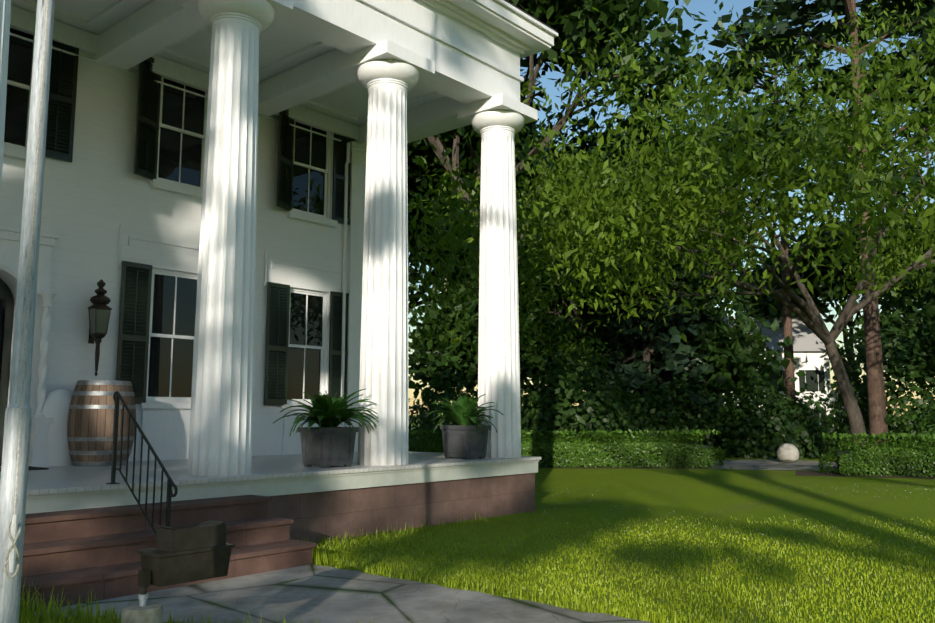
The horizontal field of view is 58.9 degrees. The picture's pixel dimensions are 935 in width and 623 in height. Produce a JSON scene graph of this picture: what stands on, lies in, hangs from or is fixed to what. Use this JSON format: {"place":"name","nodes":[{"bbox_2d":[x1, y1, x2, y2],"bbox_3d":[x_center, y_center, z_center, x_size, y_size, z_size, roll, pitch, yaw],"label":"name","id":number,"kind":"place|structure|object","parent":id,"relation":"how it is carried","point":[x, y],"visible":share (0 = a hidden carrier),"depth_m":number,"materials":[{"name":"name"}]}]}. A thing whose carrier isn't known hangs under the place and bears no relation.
{"place":"outdoors","nodes":[
{"label":"outdoors","id":0,"kind":"place"},
{"bbox_2d":[35,564,651,622],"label":"garden path","id":1,"kind":"structure","parent":0,"point":[316,593],"depth_m":7.33,"materials":[{"name":"grey stone"}]},
{"bbox_2d":[19,415,934,622],"bbox_3d":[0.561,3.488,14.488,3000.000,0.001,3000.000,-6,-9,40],"label":"lawn","id":2,"kind":"structure","parent":0,"point":[720,495],"depth_m":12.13,"materials":[{"name":"green plant"}]},
{"bbox_2d":[0,0,54,622],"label":"flagpole","id":3,"kind":"object","parent":2,"relation":"on","point":[15,455],"visible":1,"depth_m":3.68,"materials":[{"name":"metal"}]},
{"bbox_2d":[121,520,234,622],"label":"landscape floodlight","id":4,"kind":"object","parent":2,"relation":"on","point":[185,553],"visible":1,"depth_m":5.47,"materials":[{"name":"brown metal"}]},
{"bbox_2d":[0,33,366,466],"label":"house wall","id":5,"kind":"structure","parent":2,"relation":"on","point":[97,191],"depth_m":13.57,"materials":[{"name":"white paint"}]},
{"bbox_2d":[0,225,58,466],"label":"door frame","id":6,"kind":"object","parent":5,"relation":"attached to","point":[9,256],"visible":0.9,"depth_m":12.13,"materials":[{"name":"white paint"}]},
{"bbox_2d":[88,279,111,375],"bbox_3d":[-5.717,0.250,12.800,0.413,1.510,0.350,-6,-9,40],"label":"lantern","id":7,"kind":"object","parent":5,"relation":"attached to","point":[99,309],"depth_m":12.73,"materials":[{"name":"brown metal"}]},
{"bbox_2d":[3,28,354,460],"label":"windows and shutters","id":8,"kind":"structure","parent":5,"relation":"attached to","point":[156,333],"depth_m":14.27,"materials":[{"name":"white paint"}]},
{"bbox_2d":[0,451,540,611],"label":"porch floor and steps","id":9,"kind":"structure","parent":2,"relation":"on","point":[87,529],"depth_m":9.67,"materials":[{"name":"brick"}]},
{"bbox_2d":[43,389,72,465],"bbox_3d":[-6.005,1.702,12.204,0.392,1.120,0.557,-13,-15,61],"label":"bench","id":10,"kind":"object","parent":9,"relation":"on","point":[56,404],"visible":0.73,"depth_m":12.03,"materials":[{"name":"white plastic"}]},
{"bbox_2d":[67,380,135,465],"bbox_3d":[-5.455,1.661,12.358,0.940,1.240,0.940,-6,-9,40],"label":"oak barrel","id":11,"kind":"object","parent":9,"relation":"on","point":[90,424],"visible":0.9,"depth_m":11.98,"materials":[{"name":"wood"}]},
{"bbox_2d":[106,391,177,534],"bbox_3d":[-3.357,1.658,8.540,1.378,1.684,0.100,-6,-9,40],"label":"step handrail","id":12,"kind":"object","parent":9,"relation":"on","point":[117,396],"visible":0.9,"depth_m":8.59,"materials":[{"name":"black metal"}]},
{"bbox_2d":[0,0,537,475],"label":"portico columns","id":13,"kind":"structure","parent":9,"relation":"on","point":[388,74],"depth_m":12.30,"materials":[{"name":"white paint"}]},
{"bbox_2d":[10,0,557,145],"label":"porch roof","id":14,"kind":"structure","parent":13,"relation":"on","point":[475,50],"depth_m":13.97,"materials":[{"name":"white paint"}]},
{"bbox_2d":[298,427,358,467],"bbox_3d":[-2.007,1.948,11.908,0.620,0.560,0.620,-6,-9,40],"label":"planter","id":15,"kind":"object","parent":9,"relation":"on","point":[325,447],"visible":1,"depth_m":11.71,"materials":[{"name":"grey stone"}]},
{"bbox_2d":[273,388,378,435],"bbox_3d":[-1.976,1.440,11.878,1.391,0.680,1.414,-6,-9,40],"label":"fern","id":16,"kind":"object","parent":15,"relation":"in","point":[324,411],"visible":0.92,"depth_m":11.76,"materials":[{"name":"green plant"}]},
{"bbox_2d":[440,425,490,459],"bbox_3d":[-0.037,2.220,14.101,0.620,0.560,0.620,-6,-9,40],"label":"planter","id":17,"kind":"object","parent":9,"relation":"on","point":[465,442],"visible":1,"depth_m":13.91,"materials":[{"name":"grey stone"}]},
{"bbox_2d":[425,392,502,432],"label":"fern","id":18,"kind":"object","parent":17,"relation":"in","point":[465,412],"visible":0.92,"depth_m":13.96,"materials":[{"name":"green plant"}]},
{"bbox_2d":[0,143,768,471],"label":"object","id":19,"kind":"object","parent":2,"relation":"on","point":[342,289],"visible":0.33,"depth_m":16.87,"materials":[{"name":"white paint"}]},
{"bbox_2d":[407,176,478,313],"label":"tree","id":20,"kind":"object","parent":2,"relation":"on","point":[461,256],"depth_m":50.22,"materials":[{"name":"green plant"}]},
{"bbox_2d":[408,356,477,440],"bbox_3d":[-0.776,4.290,38.082,7.532,4.530,7.042,-6,-9,40],"label":"dark shrub","id":21,"kind":"object","parent":2,"relation":"on","point":[423,412],"visible":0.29,"depth_m":37.37,"materials":[{"name":"green plant"}]},
{"bbox_2d":[407,125,478,304],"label":"tree","id":22,"kind":"object","parent":2,"relation":"on","point":[446,137],"depth_m":43.12,"materials":[{"name":"green plant"}]},
{"bbox_2d":[407,142,536,217],"bbox_3d":[-9.217,-4.524,41.656,19.355,22.844,28.892,-17,-19,67],"label":"tree","id":23,"kind":"object","parent":2,"relation":"on","point":[414,173],"depth_m":38.07,"materials":[{"name":"green plant"}]},
{"bbox_2d":[408,270,566,401],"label":"bush","id":24,"kind":"object","parent":2,"relation":"on","point":[428,357],"depth_m":40.27,"materials":[{"name":"green plant"}]},
{"bbox_2d":[408,428,725,467],"bbox_3d":[1.480,4.457,26.940,13.702,1.343,1.898,0,-7,2],"label":"box hedge","id":25,"kind":"object","parent":2,"relation":"on","point":[671,443],"depth_m":26.34,"materials":[{"name":"green plant"}]},
{"bbox_2d":[476,306,660,444],"bbox_3d":[3.817,2.676,30.690,7.148,5.886,6.532,-6,-9,40],"label":"dark shrub","id":26,"kind":"object","parent":2,"relation":"on","point":[547,416],"visible":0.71,"depth_m":29.38,"materials":[{"name":"green plant"}]},
{"bbox_2d":[407,0,736,263],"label":"oak tree","id":27,"kind":"object","parent":2,"relation":"on","point":[620,15],"depth_m":32.97,"materials":[{"name":"green plant"}]},
{"bbox_2d":[523,120,624,195],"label":"tree","id":28,"kind":"object","parent":2,"relation":"on","point":[556,137],"depth_m":50.30,"materials":[{"name":"green plant"}]},
{"bbox_2d":[453,150,787,357],"bbox_3d":[6.460,-0.171,41.478,18.396,14.235,17.656,-6,-9,40],"label":"tree","id":29,"kind":"object","parent":2,"relation":"on","point":[603,290],"depth_m":38.73,"materials":[{"name":"green plant"}]},
{"bbox_2d":[329,484,934,557],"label":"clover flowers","id":30,"kind":"object","parent":2,"relation":"on","point":[717,525],"visible":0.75,"depth_m":12.90,"materials":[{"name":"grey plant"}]},
{"bbox_2d":[568,98,726,444],"bbox_3d":[7.875,-1.179,38.234,8.070,18.877,8.071,-6,-9,40],"label":"tree","id":31,"kind":"object","parent":2,"relation":"on","point":[676,362],"depth_m":36.69,"materials":[{"name":"green plant"}]},
{"bbox_2d":[606,374,730,451],"bbox_3d":[8.148,4.348,35.439,5.875,3.741,5.484,1,-7,-5],"label":"dark shrub","id":32,"kind":"object","parent":2,"relation":"on","point":[663,403],"visible":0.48,"depth_m":34.09,"materials":[{"name":"green plant"}]},
{"bbox_2d":[407,0,934,447],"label":"tree","id":33,"kind":"object","parent":2,"relation":"on","point":[614,193],"depth_m":18.49,"materials":[{"name":"green plant"}]},
{"bbox_2d":[534,289,807,411],"bbox_3d":[10.002,2.792,41.821,13.643,8.447,9.758,-3,-8,20],"label":"bush","id":34,"kind":"object","parent":2,"relation":"on","point":[736,359],"depth_m":39.37,"materials":[{"name":"green plant"}]},
{"bbox_2d":[564,88,813,217],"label":"maple tree","id":35,"kind":"object","parent":2,"relation":"on","point":[757,110],"depth_m":50.67,"materials":[{"name":"green plant"}]},
{"bbox_2d":[693,266,754,322],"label":"tree","id":36,"kind":"object","parent":2,"relation":"on","point":[715,303],"depth_m":57.33,"materials":[{"name":"green plant"}]},
{"bbox_2d":[539,467,934,478],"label":"mulch beds","id":37,"kind":"object","parent":2,"relation":"on","point":[809,473],"visible":0.29,"depth_m":23.95,"materials":[{"name":"brown soil"}]},
{"bbox_2d":[692,0,846,414],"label":"tree","id":38,"kind":"object","parent":2,"relation":"on","point":[755,14],"depth_m":60.94,"materials":[{"name":"green plant"}]},
{"bbox_2d":[704,460,836,469],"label":"garden paving","id":39,"kind":"structure","parent":2,"relation":"on","point":[765,464],"depth_m":27.16,"materials":[{"name":"grey stone"}]},
{"bbox_2d":[777,443,798,462],"bbox_3d":[11.223,4.971,28.987,0.740,0.696,0.740,-6,-9,40],"label":"stone ball","id":40,"kind":"object","parent":39,"relation":"on","point":[787,453],"visible":0.9,"depth_m":28.73,"materials":[{"name":"stone"}]},
{"bbox_2d":[710,372,845,459],"bbox_3d":[12.327,4.228,33.443,5.173,3.466,5.455,-6,-9,40],"label":"dark shrub","id":41,"kind":"object","parent":2,"relation":"on","point":[781,417],"visible":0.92,"depth_m":32.22,"materials":[{"name":"green plant"}]},
{"bbox_2d":[737,394,823,451],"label":"dark shrub","id":42,"kind":"object","parent":2,"relation":"on","point":[767,433],"visible":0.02,"depth_m":37.25,"materials":[{"name":"green plant"}]},
{"bbox_2d":[722,317,868,434],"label":"neighbour house","id":43,"kind":"structure","parent":2,"relation":"on","point":[808,344],"depth_m":62.66,"materials":[{"name":"white paint"}]},
{"bbox_2d":[692,0,934,445],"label":"tree","id":44,"kind":"object","parent":2,"relation":"on","point":[803,15],"depth_m":41.71,"materials":[{"name":"green plant"}]},
{"bbox_2d":[722,208,928,387],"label":"tree","id":45,"kind":"object","parent":2,"relation":"on","point":[820,291],"depth_m":66.53,"materials":[{"name":"green plant"}]},
{"bbox_2d":[814,0,934,198],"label":"tree","id":46,"kind":"object","parent":2,"relation":"on","point":[910,6],"depth_m":43.37,"materials":[{"name":"green plant"}]},
{"bbox_2d":[817,320,934,447],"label":"dark shrub","id":47,"kind":"object","parent":2,"relation":"on","point":[909,371],"visible":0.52,"depth_m":41.15,"materials":[{"name":"green plant"}]},
{"bbox_2d":[818,432,934,477],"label":"box hedge","id":48,"kind":"object","parent":2,"relation":"on","point":[914,448],"depth_m":22.66,"materials":[{"name":"green plant"}]},
{"bbox_2d":[835,295,934,393],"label":"tree","id":49,"kind":"object","parent":2,"relation":"on","point":[912,316],"visible":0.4,"depth_m":52.44,"materials":[{"name":"green plant"}]},
{"bbox_2d":[836,195,934,320],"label":"tree","id":50,"kind":"object","parent":2,"relation":"on","point":[908,298],"depth_m":54.45,"materials":[{"name":"green plant"}]},
{"bbox_2d":[884,392,934,446],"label":"light shrub","id":51,"kind":"object","parent":2,"relation":"on","point":[920,427],"visible":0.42,"depth_m":30.83,"materials":[{"name":"green plant"}]},
{"bbox_2d":[895,301,934,366],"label":"tree","id":52,"kind":"object","parent":2,"relation":"on","point":[928,313],"visible":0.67,"depth_m":41.87,"materials":[{"name":"green plant"}]},
{"bbox_2d":[408,289,602,394],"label":"bush","id":53,"kind":"object","parent":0,"point":[536,388],"depth_m":46.33,"materials":[{"name":"green plant"}]},
{"bbox_2d":[475,394,750,447],"bbox_3d":[6.546,5.137,37.904,12.790,2.782,2.808,0,-7,1],"label":"bush","id":54,"kind":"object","parent":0,"point":[684,417],"depth_m":36.88,"materials":[{"name":"green plant"}]},
{"bbox_2d":[408,0,934,414],"label":"sky","id":55,"kind":"structure","parent":0,"point":[707,7],"materials":[{"name":"blue"}]},
{"bbox_2d":[876,97,930,138],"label":"tree","id":56,"kind":"object","parent":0,"point":[901,117],"visible":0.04,"depth_m":59.60,"materials":[{"name":"green plant"}]}
]}

